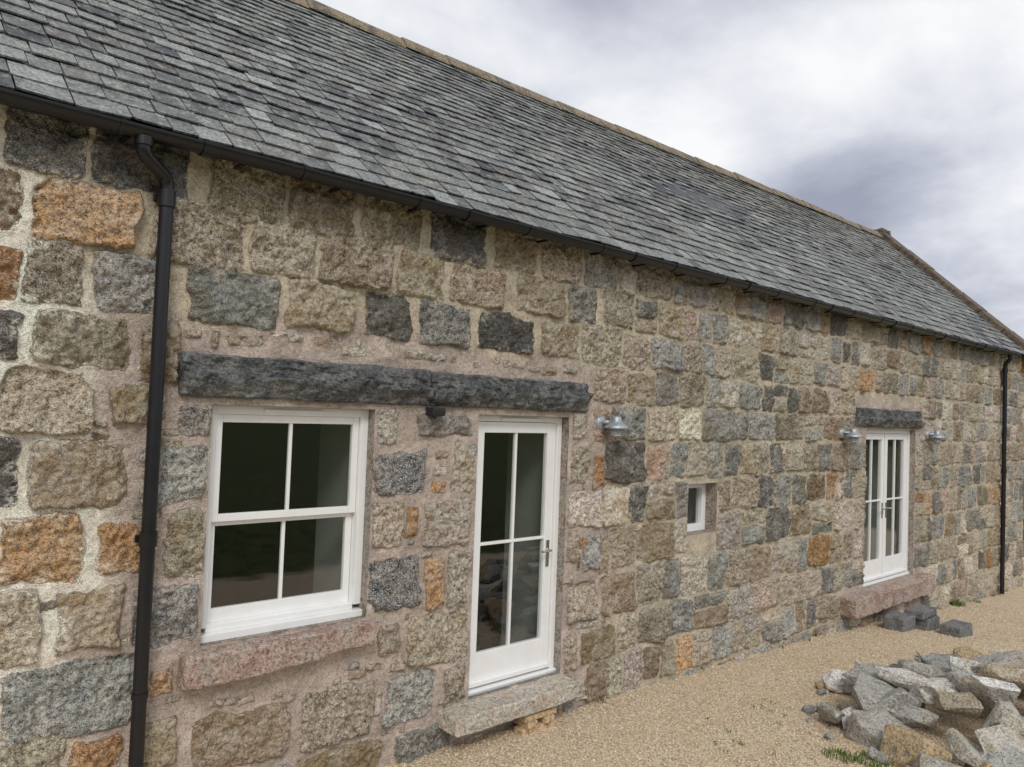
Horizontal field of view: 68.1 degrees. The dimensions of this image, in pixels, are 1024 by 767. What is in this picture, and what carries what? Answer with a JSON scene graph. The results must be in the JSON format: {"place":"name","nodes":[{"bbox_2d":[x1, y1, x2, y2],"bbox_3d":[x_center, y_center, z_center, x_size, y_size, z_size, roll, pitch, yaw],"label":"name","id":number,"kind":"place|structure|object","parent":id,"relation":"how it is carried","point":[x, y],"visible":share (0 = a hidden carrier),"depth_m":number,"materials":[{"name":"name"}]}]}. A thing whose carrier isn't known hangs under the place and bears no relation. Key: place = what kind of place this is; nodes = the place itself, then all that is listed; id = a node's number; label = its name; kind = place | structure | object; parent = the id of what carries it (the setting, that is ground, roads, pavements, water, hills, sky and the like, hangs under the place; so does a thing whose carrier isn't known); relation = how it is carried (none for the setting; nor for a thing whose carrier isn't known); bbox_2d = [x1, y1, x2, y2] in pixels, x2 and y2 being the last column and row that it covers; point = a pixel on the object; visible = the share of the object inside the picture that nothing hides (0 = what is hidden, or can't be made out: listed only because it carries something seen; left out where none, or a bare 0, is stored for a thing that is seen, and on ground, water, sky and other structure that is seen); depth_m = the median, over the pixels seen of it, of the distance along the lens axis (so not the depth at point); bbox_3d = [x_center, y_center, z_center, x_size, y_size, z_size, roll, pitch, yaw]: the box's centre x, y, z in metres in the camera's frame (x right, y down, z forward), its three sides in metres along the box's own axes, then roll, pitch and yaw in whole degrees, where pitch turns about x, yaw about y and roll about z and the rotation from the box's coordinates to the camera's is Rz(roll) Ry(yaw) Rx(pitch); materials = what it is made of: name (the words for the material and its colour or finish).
{"place":"outdoors","nodes":[
{"label":"outdoors","id":0,"kind":"place"},
{"bbox_2d":[211,602,501,650],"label":"interior floor","id":1,"kind":"structure","parent":0,"point":[489,618],"depth_m":7.68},
{"bbox_2d":[211,421,716,609],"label":"interior rooms","id":2,"kind":"object","parent":1,"relation":"on","point":[252,478],"visible":0.03,"depth_m":7.55,"materials":[{"name":"paint"}]},
{"bbox_2d":[316,0,1023,338],"label":"sky","id":3,"kind":"structure","parent":0,"point":[904,118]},
{"bbox_2d":[687,488,705,531],"bbox_3d":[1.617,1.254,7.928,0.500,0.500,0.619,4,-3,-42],"label":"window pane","id":4,"kind":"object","parent":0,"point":[691,517],"visible":0.08,"depth_m":7.99,"materials":[{"name":"glass"}]},
{"bbox_2d":[687,483,716,534],"bbox_3d":[1.867,1.253,7.647,0.500,0.500,0.131,4,-3,-42],"label":"stone reveal","id":5,"kind":"object","parent":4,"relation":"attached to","point":[711,507],"visible":0.58,"depth_m":7.80,"materials":[{"name":"beige stone"}]},
{"bbox_2d":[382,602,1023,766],"bbox_3d":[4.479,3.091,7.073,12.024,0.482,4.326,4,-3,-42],"label":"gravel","id":6,"kind":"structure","parent":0,"point":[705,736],"depth_m":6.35,"materials":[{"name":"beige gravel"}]},
{"bbox_2d":[388,479,1023,766],"bbox_3d":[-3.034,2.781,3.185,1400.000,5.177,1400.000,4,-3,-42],"label":"ground","id":7,"kind":"structure","parent":0,"point":[1013,600],"depth_m":6.36,"materials":[{"name":"beige gravel"}]},
{"bbox_2d":[438,673,582,738],"bbox_3d":[-0.016,2.425,5.790,1.294,0.153,0.372,4,-3,-42],"label":"door step","id":8,"kind":"object","parent":7,"relation":"on","point":[469,717],"depth_m":5.62,"materials":[{"name":"grey stone"}]},
{"bbox_2d":[468,670,557,697],"bbox_3d":[0.015,2.355,5.945,0.950,0.017,0.028,4,-3,-42],"label":"threshold","id":9,"kind":"object","parent":8,"relation":"on","point":[510,684],"visible":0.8,"depth_m":5.92,"materials":[{"name":"white wood"}]},
{"bbox_2d":[468,414,561,693],"bbox_3d":[-0.008,1.311,6.051,0.970,2.110,0.155,4,-3,-42],"label":"frame","id":10,"kind":"object","parent":8,"relation":"on","point":[554,544],"visible":0.32,"depth_m":6.30,"materials":[{"name":"white wood"}]},
{"bbox_2d":[469,662,548,688],"bbox_3d":[-0.017,2.299,5.984,0.852,0.040,0.029,4,-3,-42],"label":"bottom weatherbar","id":11,"kind":"object","parent":10,"relation":"in","point":[491,679],"visible":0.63,"depth_m":5.96,"materials":[{"name":"white wood"}]},
{"bbox_2d":[469,421,555,681],"bbox_3d":[-0.007,1.320,6.049,0.862,2.021,0.050,4,-3,-42],"label":"leaf","id":12,"kind":"object","parent":10,"relation":"attached to","point":[508,656],"visible":0.82,"depth_m":6.05,"materials":[{"name":"white wood"}]},
{"bbox_2d":[545,540,549,566],"bbox_3d":[0.293,1.405,6.278,0.036,0.220,0.008,4,-3,-42],"label":"handle plate","id":13,"kind":"object","parent":12,"relation":"attached to","point":[547,555],"visible":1,"depth_m":6.27,"materials":[{"name":"silver metal"}]},
{"bbox_2d":[501,418,538,420],"bbox_3d":[0.068,0.288,6.046,0.400,0.022,0.013,4,-3,-42],"label":"trickle vent","id":14,"kind":"object","parent":10,"relation":"attached to","point":[516,419],"visible":1,"depth_m":6.02,"materials":[{"name":"white plastic"}]},
{"bbox_2d":[501,422,543,644],"bbox_3d":[-0.220,1.311,6.289,0.970,2.110,0.619,4,-3,-42],"label":"reveal","id":15,"kind":"object","parent":10,"relation":"attached to","point":[526,554],"visible":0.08,"depth_m":6.65,"materials":[{"name":"paint"}]},
{"bbox_2d":[468,417,568,699],"bbox_3d":[0.030,1.311,6.008,0.970,2.110,0.131,4,-3,-42],"label":"stone reveal","id":16,"kind":"object","parent":8,"relation":"on","point":[561,543],"visible":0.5,"depth_m":6.31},
{"bbox_2d":[0,104,1023,766],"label":"front wall","id":17,"kind":"structure","parent":7,"relation":"on","point":[748,404],"depth_m":5.24,"materials":[{"name":"stone"}]},
{"bbox_2d":[128,134,175,766],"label":"downpipe","id":18,"kind":"object","parent":17,"relation":"attached to","point":[146,538],"visible":1,"depth_m":4.03,"materials":[{"name":"black metal"}]},
{"bbox_2d":[176,629,321,688],"bbox_3d":[-1.547,1.616,4.484,0.844,0.200,0.244,4,-3,-42],"label":"window sill","id":19,"kind":"structure","parent":17,"relation":"attached to","point":[261,655],"depth_m":4.39,"materials":[{"name":"pink stone"}]},
{"bbox_2d":[200,409,374,646],"bbox_3d":[-1.390,0.837,4.742,1.080,1.380,0.131,4,-3,-42],"label":"stone reveal","id":20,"kind":"object","parent":17,"relation":"attached to","point":[366,530],"visible":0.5,"depth_m":5.07,"materials":[{"name":"beige stone"}]},
{"bbox_2d":[200,404,368,643],"bbox_3d":[-1.429,0.837,4.785,1.080,1.380,0.155,4,-3,-42],"label":"frame","id":21,"kind":"object","parent":20,"relation":"attached to","point":[236,628],"visible":0.5,"depth_m":4.80,"materials":[{"name":"white wood"}]},
{"bbox_2d":[206,513,351,622],"bbox_3d":[-1.463,1.131,4.800,0.964,0.620,0.036,4,-3,-42],"label":"sash","id":22,"kind":"object","parent":21,"relation":"attached to","point":[279,603],"visible":0.83,"depth_m":4.79,"materials":[{"name":"white wood"}]},
{"bbox_2d":[211,414,358,521],"bbox_3d":[-1.413,0.522,4.793,0.964,0.640,0.035,4,-3,-42],"label":"sash","id":23,"kind":"object","parent":21,"relation":"attached to","point":[286,511],"visible":0.93,"depth_m":4.78,"materials":[{"name":"white wood"}]},
{"bbox_2d":[264,409,323,413],"bbox_3d":[-1.368,0.178,4.768,0.400,0.022,0.011,4,-3,-42],"label":"trickle vent","id":24,"kind":"object","parent":21,"relation":"attached to","point":[292,411],"visible":1,"depth_m":4.76,"materials":[{"name":"white plastic"}]},
{"bbox_2d":[313,424,355,605],"bbox_3d":[-1.640,0.837,5.022,1.080,1.380,0.619,4,-3,-42],"label":"reveal","id":25,"kind":"object","parent":21,"relation":"attached to","point":[333,464],"visible":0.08,"depth_m":5.45,"materials":[{"name":"paint"}]},
{"bbox_2d":[179,352,436,405],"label":"lintel","id":26,"kind":"structure","parent":17,"relation":"attached to","point":[213,375],"depth_m":4.66,"materials":[{"name":"grey stone"}]},
{"bbox_2d":[312,620,376,655],"bbox_3d":[-1.106,1.629,4.888,0.438,0.182,0.229,4,-3,-42],"label":"window sill","id":27,"kind":"structure","parent":17,"relation":"attached to","point":[343,637],"depth_m":4.82,"materials":[{"name":"pink stone"}]},
{"bbox_2d":[426,407,445,415],"bbox_3d":[-0.540,0.199,5.347,0.115,0.060,0.100,4,-3,-42],"label":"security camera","id":28,"kind":"object","parent":17,"relation":"attached to","point":[431,411],"visible":1,"depth_m":5.32,"materials":[{"name":"plastic"}]},
{"bbox_2d":[429,372,593,411],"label":"lintel","id":29,"kind":"structure","parent":17,"relation":"attached to","point":[465,391],"depth_m":5.79,"materials":[{"name":"grey stone"}]},
{"bbox_2d":[119,135,1006,354],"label":"gutter brackets","id":30,"kind":"object","parent":17,"relation":"attached to","point":[123,138],"visible":0.77,"depth_m":6.02,"materials":[{"name":"black metal"}]},
{"bbox_2d":[0,87,1021,356],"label":"gutter","id":31,"kind":"object","parent":30,"relation":"on","point":[38,105],"visible":0.95,"depth_m":4.77,"materials":[{"name":"black metal"}]},
{"bbox_2d":[116,119,997,351],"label":"gutter joints","id":32,"kind":"object","parent":31,"relation":"attached to","point":[212,150],"visible":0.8,"depth_m":5.31,"materials":[{"name":"black metal"}]},
{"bbox_2d":[595,416,628,439],"bbox_3d":[0.869,0.381,6.521,0.255,0.203,0.265,4,-3,-42],"label":"wall lamp","id":33,"kind":"object","parent":17,"relation":"attached to","point":[616,425],"visible":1,"depth_m":6.48,"materials":[{"name":"metal"}]},
{"bbox_2d":[687,483,705,531],"bbox_3d":[1.800,1.253,7.722,0.500,0.500,0.070,4,-3,-42],"label":"frame","id":34,"kind":"object","parent":17,"relation":"in","point":[699,524],"visible":0.34,"depth_m":7.83,"materials":[{"name":"white wood"}]},
{"bbox_2d":[838,428,862,444],"bbox_3d":[4.280,0.668,9.564,0.255,0.203,0.265,4,-3,-42],"label":"wall lamp","id":35,"kind":"object","parent":17,"relation":"attached to","point":[853,435],"visible":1,"depth_m":9.52,"materials":[{"name":"metal"}]},
{"bbox_2d":[855,407,925,428],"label":"lintel","id":36,"kind":"structure","parent":17,"relation":"attached to","point":[876,417],"depth_m":10.43,"materials":[{"name":"grey stone"}]},
{"bbox_2d":[925,430,944,443],"bbox_3d":[6.397,0.815,11.452,0.255,0.203,0.265,4,-3,-42],"label":"wall lamp","id":37,"kind":"object","parent":17,"relation":"attached to","point":[936,436],"visible":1,"depth_m":11.41,"materials":[{"name":"metal"}]},
{"bbox_2d":[1000,354,1013,593],"bbox_3d":[8.914,1.634,13.672,0.116,4.320,0.274,2,-2,-3],"label":"downpipe","id":38,"kind":"object","parent":17,"relation":"attached to","point":[1004,469],"visible":0.98,"depth_m":13.71,"materials":[{"name":"black metal"}]},
{"bbox_2d":[511,706,556,735],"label":"stones","id":39,"kind":"object","parent":7,"relation":"on","point":[537,722],"visible":0.62,"depth_m":5.79,"materials":[{"name":"beige stone"}]},
{"bbox_2d":[598,594,994,766],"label":"grass tufts","id":40,"kind":"object","parent":7,"relation":"on","point":[855,756],"visible":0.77,"depth_m":5.69,"materials":[{"name":"green plant"}]},
{"bbox_2d":[840,573,936,619],"bbox_3d":[5.164,2.886,10.420,2.676,0.281,0.359,4,-3,-42],"label":"double door step","id":41,"kind":"object","parent":7,"relation":"on","point":[896,592],"visible":0.86,"depth_m":10.10,"materials":[{"name":"pink stone"}]},
{"bbox_2d":[863,429,909,586],"bbox_3d":[5.237,1.711,10.731,1.690,2.120,0.155,4,-3,-42],"label":"frame","id":42,"kind":"object","parent":41,"relation":"on","point":[906,572],"visible":0.35,"depth_m":11.22,"materials":[{"name":"white wood"}]},
{"bbox_2d":[863,433,884,578],"bbox_3d":[4.944,1.702,10.466,0.784,2.026,0.050,4,-3,-42],"label":"leaf","id":43,"kind":"object","parent":42,"relation":"attached to","point":[872,568],"visible":0.64,"depth_m":10.62,"materials":[{"name":"white wood"}]},
{"bbox_2d":[864,574,883,582],"bbox_3d":[4.934,2.684,10.401,0.774,0.040,0.029,4,-3,-42],"label":"bottom weatherbar","id":44,"kind":"object","parent":42,"relation":"in","point":[874,578],"visible":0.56,"depth_m":10.43,"materials":[{"name":"white wood"}]},
{"bbox_2d":[863,433,899,560],"bbox_3d":[5.025,1.711,10.968,1.690,2.120,0.619,4,-3,-42],"label":"reveal","id":45,"kind":"object","parent":42,"relation":"attached to","point":[874,497],"depth_m":11.57,"materials":[{"name":"paint"}]},
{"bbox_2d":[882,434,886,573],"bbox_3d":[5.260,1.723,10.704,0.040,2.015,0.012,4,-3,-42],"label":"meeting bead","id":46,"kind":"object","parent":42,"relation":"attached to","point":[884,504],"visible":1,"depth_m":10.70,"materials":[{"name":"white wood"}]},
{"bbox_2d":[883,433,906,573],"bbox_3d":[5.532,1.743,10.990,0.784,2.026,0.050,4,-3,-42],"label":"leaf","id":47,"kind":"object","parent":42,"relation":"attached to","point":[893,562],"visible":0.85,"depth_m":11.08,"materials":[{"name":"white wood"}]},
{"bbox_2d":[884,568,905,576],"bbox_3d":[5.521,2.725,10.925,0.774,0.040,0.029,4,-3,-42],"label":"bottom weatherbar","id":48,"kind":"object","parent":42,"relation":"in","point":[894,572],"visible":1,"depth_m":10.90,"materials":[{"name":"white wood"}]},
{"bbox_2d":[863,430,915,588],"bbox_3d":[5.275,1.710,10.687,1.690,2.120,0.131,4,-3,-42],"label":"stone reveal","id":49,"kind":"object","parent":41,"relation":"on","point":[911,502],"visible":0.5,"depth_m":11.22,"materials":[{"name":"beige stone"}]},
{"bbox_2d":[800,646,1023,766],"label":"rubble pile","id":50,"kind":"object","parent":7,"relation":"on","point":[885,715],"visible":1,"depth_m":6.01,"materials":[{"name":"stone"}]},
{"bbox_2d":[883,604,971,637],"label":"stacked blocks","id":51,"kind":"object","parent":7,"relation":"on","point":[922,617],"depth_m":9.89,"materials":[{"name":"grey stone"}]},
{"bbox_3d":[0.625,0.058,10.140,20.420,7.650,5.500,4,-3,-42],"label":"rear and gable walls","id":52,"kind":"object","parent":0,"visible":0},
{"bbox_2d":[0,0,1023,356],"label":"roof deck","id":53,"kind":"structure","parent":52,"relation":"on","point":[708,200],"depth_m":6.47,"materials":[{"name":"stone"}]},
{"bbox_2d":[0,0,1023,353],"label":"slate roof front","id":54,"kind":"structure","parent":53,"relation":"on","point":[482,144],"depth_m":6.53,"materials":[{"name":"grey stone"}]},
{"bbox_2d":[290,0,882,237],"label":"ridge stones","id":55,"kind":"object","parent":54,"relation":"on","point":[353,21],"visible":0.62,"depth_m":9.76,"materials":[{"name":"grey stone"}]},
{"bbox_2d":[882,232,906,250],"bbox_3d":[8.390,-3.065,16.761,0.440,0.571,0.581,4,-3,-42],"label":"skew coping","id":56,"kind":"object","parent":52,"relation":"attached to","point":[892,241],"visible":0.43,"depth_m":16.59,"materials":[{"name":"stone"}]},
{"bbox_2d":[899,247,934,270],"bbox_3d":[8.704,-2.609,16.390,0.440,0.677,0.692,4,-3,-42],"label":"skew coping","id":57,"kind":"object","parent":52,"relation":"attached to","point":[914,258],"visible":0.53,"depth_m":16.23,"materials":[{"name":"stone"}]},
{"bbox_2d":[925,268,961,292],"bbox_3d":[9.030,-2.094,15.967,0.440,0.675,0.691,4,-3,-42],"label":"skew coping","id":58,"kind":"object","parent":52,"relation":"attached to","point":[943,281],"visible":0.46,"depth_m":15.81,"materials":[{"name":"stone"}]},
{"bbox_2d":[952,290,987,313],"bbox_3d":[9.357,-1.611,15.571,0.440,0.622,0.636,4,-3,-42],"label":"skew coping","id":59,"kind":"object","parent":52,"relation":"attached to","point":[967,300],"visible":0.49,"depth_m":15.41,"materials":[{"name":"stone"}]},
{"bbox_2d":[978,310,1009,331],"bbox_3d":[9.636,-1.180,15.216,0.440,0.562,0.574,4,-3,-42],"label":"skew coping","id":60,"kind":"object","parent":52,"relation":"attached to","point":[992,320],"visible":0.42,"depth_m":15.07,"materials":[{"name":"stone"}]},
{"bbox_2d":[1002,329,1023,349],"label":"skew coping","id":61,"kind":"object","parent":52,"relation":"attached to","point":[1013,336],"visible":0.52,"depth_m":14.76,"materials":[{"name":"stone"}]},
{"bbox_3d":[8.070,-3.051,17.122,0.440,0.564,0.573,4,-3,-42],"label":"gable coping","id":62,"kind":"object","parent":52,"relation":"attached to","visible":0},
{"bbox_2d":[873,228,890,237],"bbox_3d":[8.256,-3.311,16.942,0.504,0.280,0.278,4,-3,-42],"label":"skew apex","id":63,"kind":"object","parent":62,"relation":"on","point":[880,230],"visible":0.41,"depth_m":16.76,"materials":[{"name":"stone"}]}
]}

